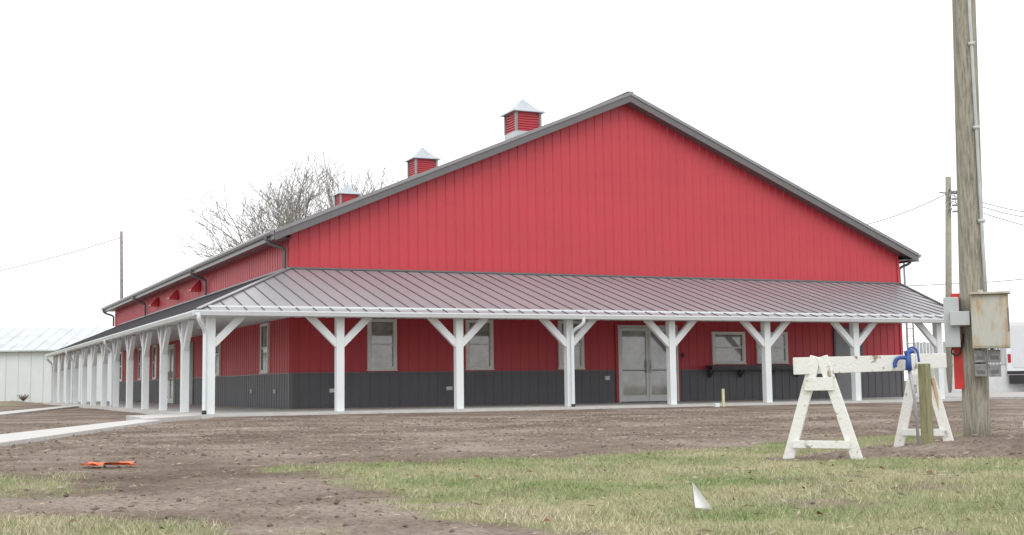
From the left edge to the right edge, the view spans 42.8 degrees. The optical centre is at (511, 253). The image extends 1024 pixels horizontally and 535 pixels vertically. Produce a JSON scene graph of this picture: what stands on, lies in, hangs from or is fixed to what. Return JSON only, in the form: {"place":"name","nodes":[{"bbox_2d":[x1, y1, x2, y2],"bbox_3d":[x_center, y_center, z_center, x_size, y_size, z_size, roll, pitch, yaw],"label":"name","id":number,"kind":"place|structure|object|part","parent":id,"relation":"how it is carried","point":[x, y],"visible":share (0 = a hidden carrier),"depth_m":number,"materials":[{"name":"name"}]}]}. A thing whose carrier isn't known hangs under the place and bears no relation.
{"place":"outdoors","nodes":[
{"label":"outdoors","id":0,"kind":"place"},
{"bbox_2d":[167,344,175,403],"bbox_3d":[-14.401,5.098,55.011,0.090,2.460,2.100,2,-6,-24],"label":"entry door frame","id":1,"kind":"object","parent":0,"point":[169,399],"visible":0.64,"depth_m":54.17,"materials":[{"name":"white metal"}]},
{"bbox_2d":[167,349,172,397],"bbox_3d":[-14.376,5.079,55.024,0.035,2.060,1.790,2,-6,-24],"label":"entry door glass","id":2,"kind":"object","parent":1,"relation":"in","point":[171,389],"visible":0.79,"depth_m":54.80,"materials":[{"name":"glass"}]},
{"bbox_2d":[104,231,274,311],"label":"eave fascia","id":3,"kind":"structure","parent":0,"point":[244,249],"depth_m":46.53,"materials":[{"name":"grey metal"}]},
{"bbox_2d":[107,237,293,311],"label":"eave soffit","id":4,"kind":"structure","parent":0,"point":[264,246],"depth_m":47.10,"materials":[{"name":"grey metal"}]},
{"bbox_2d":[334,194,359,205],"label":"cupola corner posts","id":5,"kind":"object","parent":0,"point":[340,199],"visible":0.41,"depth_m":70.38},
{"bbox_2d":[336,194,356,204],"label":"cupola louvres","id":6,"kind":"object","parent":5,"relation":"attached to","point":[346,197],"visible":0.41,"depth_m":70.23,"materials":[{"name":"red metal"}]},
{"bbox_2d":[407,158,437,177],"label":"cupola corner posts","id":7,"kind":"object","parent":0,"point":[408,167],"visible":0.54,"depth_m":59.78,"materials":[{"name":"grey metal"}]},
{"bbox_2d":[409,159,435,176],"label":"cupola louvres","id":8,"kind":"object","parent":7,"relation":"attached to","point":[423,165],"visible":0.64,"depth_m":59.63,"materials":[{"name":"red metal"}]},
{"bbox_2d":[72,316,867,353],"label":"porch ceiling","id":9,"kind":"structure","parent":0,"point":[222,322],"depth_m":41.40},
{"bbox_2d":[58,305,943,354],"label":"porch beam","id":10,"kind":"structure","parent":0,"point":[537,310],"depth_m":35.11,"materials":[{"name":"white wood"}]},
{"bbox_2d":[198,269,943,318],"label":"porch roof","id":11,"kind":"structure","parent":10,"relation":"on","point":[257,296],"depth_m":37.89,"materials":[{"name":"grey metal"}]},
{"bbox_2d":[196,267,290,308],"bbox_3d":[-6.902,0.863,34.261,0.120,1.589,6.802,-2,-6,9],"label":"porch hip cap","id":12,"kind":"object","parent":11,"relation":"on","point":[241,289],"visible":1,"depth_m":33.75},
{"bbox_2d":[48,268,942,353],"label":"porch roof seams","id":13,"kind":"object","parent":11,"relation":"on","point":[178,309],"visible":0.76,"depth_m":39.55,"materials":[{"name":"grey metal"}]},
{"bbox_2d":[0,381,1023,534],"bbox_3d":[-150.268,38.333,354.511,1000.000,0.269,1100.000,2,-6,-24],"label":"ground","id":14,"kind":"structure","parent":0,"point":[1003,410],"depth_m":12.09,"materials":[{"name":"soil"}]},
{"bbox_2d":[19,394,29,400],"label":"dry shrub","id":15,"kind":"object","parent":14,"relation":"on","point":[22,398],"visible":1,"depth_m":91.26,"materials":[{"name":"plant"}]},
{"bbox_2d":[0,405,77,416],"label":"concrete walkway","id":16,"kind":"structure","parent":14,"relation":"on","point":[15,412],"depth_m":43.83,"materials":[{"name":"grey concrete"}]},
{"bbox_2d":[0,327,113,402],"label":"white shed","id":17,"kind":"structure","parent":14,"relation":"on","point":[25,366],"depth_m":94.88,"materials":[{"name":"white metal"}]},
{"bbox_2d":[0,231,122,298],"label":"utility pole","id":18,"kind":"object","parent":14,"relation":"on","point":[121,264],"visible":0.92,"depth_m":84.88,"materials":[{"name":"grey wood"}]},
{"bbox_2d":[0,419,161,446],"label":"concrete walkway","id":19,"kind":"structure","parent":14,"relation":"on","point":[10,439],"depth_m":21.01,"materials":[{"name":"grey concrete"}]},
{"bbox_2d":[80,461,136,465],"bbox_3d":[-3.646,1.910,11.858,0.593,0.030,0.263,-1,-6,1],"label":"orange tarp","id":20,"kind":"object","parent":14,"relation":"on","point":[108,463],"visible":1,"depth_m":11.83,"materials":[{"name":"orange plastic"}]},
{"bbox_2d":[126,414,200,421],"bbox_3d":[-8.107,3.940,30.463,1.570,0.288,5.000,2,-6,-24],"label":"concrete stoop","id":21,"kind":"object","parent":14,"relation":"on","point":[171,417],"visible":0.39,"depth_m":29.86,"materials":[{"name":"grey concrete"}]},
{"bbox_2d":[164,146,403,264],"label":"bare tree","id":22,"kind":"object","parent":14,"relation":"on","point":[291,214],"visible":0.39,"depth_m":84.31,"materials":[{"name":"grey bark"},{"name":"bare wood twigs"}]},
{"bbox_2d":[52,316,944,413],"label":"porch posts","id":23,"kind":"object","parent":14,"relation":"on","point":[459,367],"visible":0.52,"depth_m":37.11,"materials":[{"name":"white wood"}]},
{"bbox_2d":[46,314,584,410],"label":"porch downspouts","id":24,"kind":"object","parent":23,"relation":"attached to","point":[204,331],"visible":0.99,"depth_m":35.00,"materials":[{"name":"white metal"}]},
{"bbox_2d":[250,376,609,392],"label":"outlet covers","id":25,"kind":"object","parent":23,"relation":"on","point":[449,387],"visible":0.93,"depth_m":39.26,"materials":[{"name":"plastic"}]},
{"bbox_2d":[49,315,925,356],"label":"porch fascia","id":26,"kind":"structure","parent":23,"relation":"on","point":[485,318],"depth_m":35.13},
{"bbox_2d":[44,310,943,356],"bbox_3d":[-4.968,3.702,53.972,23.830,0.121,40.610,2,-6,-24],"label":"porch gutter","id":27,"kind":"object","parent":26,"relation":"attached to","point":[185,315],"visible":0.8,"depth_m":34.85,"materials":[{"name":"white metal"}]},
{"bbox_2d":[54,316,936,370],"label":"porch braces","id":28,"kind":"object","parent":23,"relation":"attached to","point":[328,335],"visible":0.71,"depth_m":36.44,"materials":[{"name":"white wood"}]},
{"bbox_2d":[43,397,961,418],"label":"porch slab","id":29,"kind":"structure","parent":14,"relation":"on","point":[222,411],"depth_m":36.75,"materials":[{"name":"grey concrete"}]},
{"bbox_2d":[119,374,287,408],"bbox_3d":[-14.021,5.736,54.210,0.016,1.020,37.260,2,-6,-24],"label":"side wainscot","id":30,"kind":"object","parent":29,"relation":"on","point":[233,391],"visible":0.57,"depth_m":43.22,"materials":[{"name":"grey metal"}]},
{"bbox_2d":[115,235,289,381],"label":"side wall","id":31,"kind":"structure","parent":30,"relation":"on","point":[240,350],"depth_m":44.13,"materials":[{"name":"red metal"}]},
{"bbox_2d":[149,280,200,306],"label":"vent hoods","id":32,"kind":"object","parent":31,"relation":"attached to","point":[174,294],"visible":1,"depth_m":53.83,"materials":[{"name":"red metal"}]},
{"bbox_2d":[102,236,911,325],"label":"downspouts","id":33,"kind":"object","parent":31,"relation":"attached to","point":[267,241],"visible":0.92,"depth_m":48.16,"materials":[{"name":"metal"}]},
{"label":"roof slope","id":34,"kind":"object","parent":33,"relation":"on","visible":0},
{"bbox_2d":[332,184,361,196],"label":"cupola roof","id":35,"kind":"structure","parent":34,"relation":"on","point":[346,189],"depth_m":70.34,"materials":[{"name":"silver metal"}]},
{"bbox_2d":[404,148,440,161],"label":"cupola roof","id":36,"kind":"structure","parent":34,"relation":"on","point":[422,153],"depth_m":59.74,"materials":[{"name":"grey metal"}]},
{"bbox_2d":[500,99,545,116],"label":"cupola roof","id":37,"kind":"structure","parent":34,"relation":"on","point":[522,105],"depth_m":49.76,"materials":[{"name":"grey metal"}]},
{"bbox_2d":[587,91,632,108],"bbox_3d":[-3.985,-3.393,59.708,0.200,0.040,38.110,2,-6,-24],"label":"ridge cap","id":38,"kind":"object","parent":34,"relation":"on","point":[615,97],"visible":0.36,"depth_m":43.05,"materials":[{"name":"grey metal"}]},
{"bbox_2d":[631,92,918,255],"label":"rake trim","id":39,"kind":"structure","parent":34,"relation":"attached to","point":[769,171],"depth_m":44.42,"materials":[{"name":"grey metal"}]},
{"bbox_2d":[626,102,916,261],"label":"rake soffit","id":40,"kind":"structure","parent":39,"relation":"attached to","point":[752,172],"depth_m":44.65,"materials":[{"name":"grey metal"}]},
{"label":"roof slope","id":41,"kind":"object","parent":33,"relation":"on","visible":0},
{"bbox_2d":[101,230,273,309],"bbox_3d":[-14.655,1.240,54.401,0.118,0.120,38.060,2,-6,-24],"label":"eave gutter","id":42,"kind":"object","parent":41,"relation":"attached to","point":[229,251],"visible":1,"depth_m":46.30,"materials":[{"name":"grey metal"}]},
{"bbox_2d":[275,96,629,239],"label":"rake fascia","id":43,"kind":"structure","parent":41,"relation":"attached to","point":[426,177],"depth_m":39.53,"materials":[{"name":"grey metal"}]},
{"bbox_2d":[274,92,630,232],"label":"rake trim","id":44,"kind":"structure","parent":41,"relation":"attached to","point":[444,165],"depth_m":39.52,"materials":[{"name":"grey metal"}]},
{"bbox_2d":[293,370,902,408],"bbox_3d":[3.790,4.268,41.885,22.250,1.020,0.016,2,-6,-24],"label":"front wainscot","id":45,"kind":"object","parent":29,"relation":"on","point":[361,390],"visible":0.66,"depth_m":40.31,"materials":[{"name":"black metal"}]},
{"bbox_2d":[121,369,904,408],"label":"wainscot trim","id":46,"kind":"structure","parent":45,"relation":"attached to","point":[290,390],"depth_m":39.31,"materials":[{"name":"black metal"}]},
{"bbox_2d":[119,319,788,380],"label":"window frames","id":47,"kind":"structure","parent":46,"relation":"on","point":[467,347],"depth_m":40.39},
{"bbox_2d":[120,323,784,378],"bbox_3d":[-10.190,4.052,51.144,14.324,1.420,38.673,6,-9,-50],"label":"window glass","id":48,"kind":"object","parent":47,"relation":"in","point":[382,354],"visible":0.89,"depth_m":39.99,"materials":[{"name":"glass"}]},
{"bbox_2d":[120,322,784,376],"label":"window gaskets","id":49,"kind":"object","parent":47,"relation":"in","point":[392,349],"depth_m":40.32,"materials":[{"name":"black rubber"}]},
{"bbox_2d":[290,104,900,372],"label":"front wall","id":50,"kind":"structure","parent":45,"relation":"on","point":[424,345],"depth_m":41.90,"materials":[{"name":"red metal"}]},
{"bbox_2d":[120,267,898,324],"bbox_3d":[-3.434,2.429,57.962,22.335,0.052,34.885,2,-6,-24],"label":"porch wall flashing","id":51,"kind":"object","parent":50,"relation":"attached to","point":[511,273],"visible":0.96,"depth_m":41.95,"materials":[{"name":"grey metal"}]},
{"bbox_2d":[309,117,884,275],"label":"panel screws","id":52,"kind":"object","parent":50,"relation":"attached to","point":[604,211],"visible":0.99,"depth_m":42.09,"materials":[{"name":"red metal"}]},
{"bbox_2d":[614,323,680,402],"bbox_3d":[4.391,3.534,42.211,2.370,2.530,0.060,2,-6,-24],"label":"entry red casing","id":53,"kind":"object","parent":50,"relation":"attached to","point":[616,360],"visible":0.81,"depth_m":41.81,"materials":[{"name":"red metal"}]},
{"bbox_2d":[617,325,678,402],"bbox_3d":[4.402,3.568,42.196,2.220,2.460,0.090,2,-6,-24],"label":"entry door frame","id":54,"kind":"object","parent":50,"relation":"in","point":[648,396],"visible":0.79,"depth_m":42.09,"materials":[{"name":"grey metal"}]},
{"bbox_2d":[622,331,666,394],"bbox_3d":[4.391,3.550,42.223,1.910,2.060,0.035,2,-6,-24],"label":"entry door glass","id":55,"kind":"object","parent":54,"relation":"in","point":[633,352],"visible":0.79,"depth_m":42.10,"materials":[{"name":"glass"}]},
{"bbox_2d":[705,365,798,377],"bbox_3d":[8.190,3.947,43.651,3.800,0.400,0.415,2,-6,-24],"label":"serving shelf","id":56,"kind":"object","parent":50,"relation":"attached to","point":[739,367],"visible":0.66,"depth_m":43.24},
{"bbox_2d":[903,263,916,392],"bbox_3d":[18.787,3.565,61.677,0.401,6.600,0.094,0,-6,-4],"label":"downspout","id":57,"kind":"object","parent":50,"relation":"attached to","point":[906,324],"visible":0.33,"depth_m":61.62,"materials":[{"name":"white metal"}]},
{"bbox_2d":[833,327,864,397],"bbox_3d":[11.742,3.806,45.495,1.240,2.460,0.100,2,-6,-24],"label":"service door frame","id":58,"kind":"object","parent":29,"relation":"on","point":[834,346],"visible":0.38,"depth_m":45.54,"materials":[{"name":"red metal"}]},
{"bbox_2d":[0,408,1023,534],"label":"dirt clods","id":59,"kind":"object","parent":14,"relation":"on","point":[96,507],"visible":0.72,"depth_m":15.27,"materials":[{"name":"soil"}]},
{"bbox_2d":[0,411,1023,534],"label":"straw debris","id":60,"kind":"object","parent":14,"relation":"on","point":[476,503],"visible":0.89,"depth_m":13.03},
{"bbox_2d":[43,448,1016,534],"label":"fallen leaves","id":61,"kind":"object","parent":14,"relation":"on","point":[545,519],"visible":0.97,"depth_m":9.29,"materials":[{"name":"brown plant"}]},
{"bbox_2d":[692,483,712,511],"bbox_3d":[1.046,1.386,7.207,0.126,0.239,0.032,-5,-7,35],"label":"marker flag","id":62,"kind":"object","parent":14,"relation":"on","point":[699,499],"visible":0.91,"depth_m":7.22,"materials":[{"name":"plastic"}]},
{"bbox_2d":[722,389,724,406],"bbox_3d":[5.846,4.065,36.140,0.070,0.620,0.040,2,-6,-24],"label":"survey stake","id":63,"kind":"object","parent":14,"relation":"on","point":[723,397],"visible":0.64,"depth_m":36.12,"materials":[{"name":"yellow wood"}]},
{"bbox_2d":[783,353,953,459],"bbox_3d":[3.510,1.472,12.629,0.724,1.018,2.404,-6,-8,44],"label":"sawhorse barricade","id":64,"kind":"object","parent":14,"relation":"on","point":[811,367],"visible":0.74,"depth_m":12.03,"materials":[{"name":"white paint"}]},
{"bbox_2d":[893,346,919,445],"bbox_3d":[3.869,1.481,12.775,0.257,1.135,0.111,0,-6,-3],"label":"yard hydrant","id":65,"kind":"object","parent":14,"relation":"on","point":[907,358],"visible":0.98,"depth_m":12.78,"materials":[{"name":"blue metal"}]},
{"bbox_2d":[918,363,933,444],"bbox_3d":[4.086,1.599,12.883,0.126,1.019,0.111,4,-7,-39],"label":"wooden post","id":66,"kind":"object","parent":14,"relation":"on","point":[925,399],"visible":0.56,"depth_m":12.86,"materials":[{"name":"brown wood"}]},
{"bbox_2d":[869,177,1023,392],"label":"utility pole","id":67,"kind":"object","parent":14,"relation":"on","point":[948,192],"visible":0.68,"depth_m":61.92,"materials":[{"name":"grey wood"}]},
{"bbox_2d":[943,0,1010,436],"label":"utility pole","id":68,"kind":"object","parent":14,"relation":"on","point":[976,321],"visible":0.98,"depth_m":14.09,"materials":[{"name":"brown wood"}]},
{"bbox_2d":[0,432,1023,534],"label":"grass","id":69,"kind":"structure","parent":0,"point":[702,456],"depth_m":8.35,"materials":[{"name":"green plant"}]},
{"bbox_2d":[0,0,1023,380],"label":"sky","id":70,"kind":"structure","parent":0,"point":[111,110],"materials":[{"name":"white"}]},
{"bbox_2d":[505,130,527,139],"bbox_3d":[0.420,-4.242,49.986,1.060,0.660,1.060,2,-6,-24],"label":"cupola base","id":71,"kind":"object","parent":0,"point":[513,134],"visible":0.21,"depth_m":49.52,"materials":[{"name":"grey metal"}]},
{"bbox_2d":[504,111,541,134],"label":"cupola corner posts","id":72,"kind":"object","parent":71,"relation":"on","point":[516,120],"visible":0.66,"depth_m":49.77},
{"bbox_2d":[506,112,538,133],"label":"cupola louvres","id":73,"kind":"object","parent":72,"relation":"attached to","point":[527,121],"visible":0.8,"depth_m":49.68,"materials":[{"name":"red metal"}]},
{"bbox_2d":[646,360,652,371],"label":"entry door handles","id":74,"kind":"object","parent":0,"point":[647,366],"visible":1,"depth_m":42.12,"materials":[{"name":"grey metal"}]},
{"bbox_2d":[915,392,1023,398],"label":"gravel lot","id":75,"kind":"structure","parent":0,"point":[1006,395],"depth_m":49.35,"materials":[{"name":"white gravel"}]},
{"bbox_2d":[915,342,1023,392],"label":"corrugated fence","id":76,"kind":"object","parent":75,"relation":"on","point":[999,384],"visible":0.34,"depth_m":61.94,"materials":[{"name":"white metal"}]},
{"bbox_2d":[1003,321,1023,383],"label":"box truck","id":77,"kind":"object","parent":75,"relation":"on","point":[1015,361],"visible":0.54,"depth_m":61.84,"materials":[{"name":"white paint"}]},
{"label":"rear doors","id":78,"kind":"part","parent":77,"relation":"part of","materials":[{"name":"white metal"}]},
{"bbox_3d":[6.793,1.938,64.057,0.118,0.120,38.060,2,-6,-24],"label":"eave","id":79,"kind":"object","parent":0,"visible":0},
{"bbox_2d":[630,95,918,261],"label":"rake fascia","id":80,"kind":"structure","parent":79,"relation":"attached to","point":[746,163],"depth_m":44.43,"materials":[{"name":"grey metal"}]},
{"bbox_3d":[-3.930,1.679,59.220,22.250,9.840,37.260,2,-6,-24],"label":"back and right walls","id":81,"kind":"object","parent":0,"visible":0},
{"bbox_2d":[288,238,902,372],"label":"corner trim","id":82,"kind":"structure","parent":81,"relation":"attached to","point":[290,319],"depth_m":37.66,"materials":[{"name":"red metal"}]}
]}

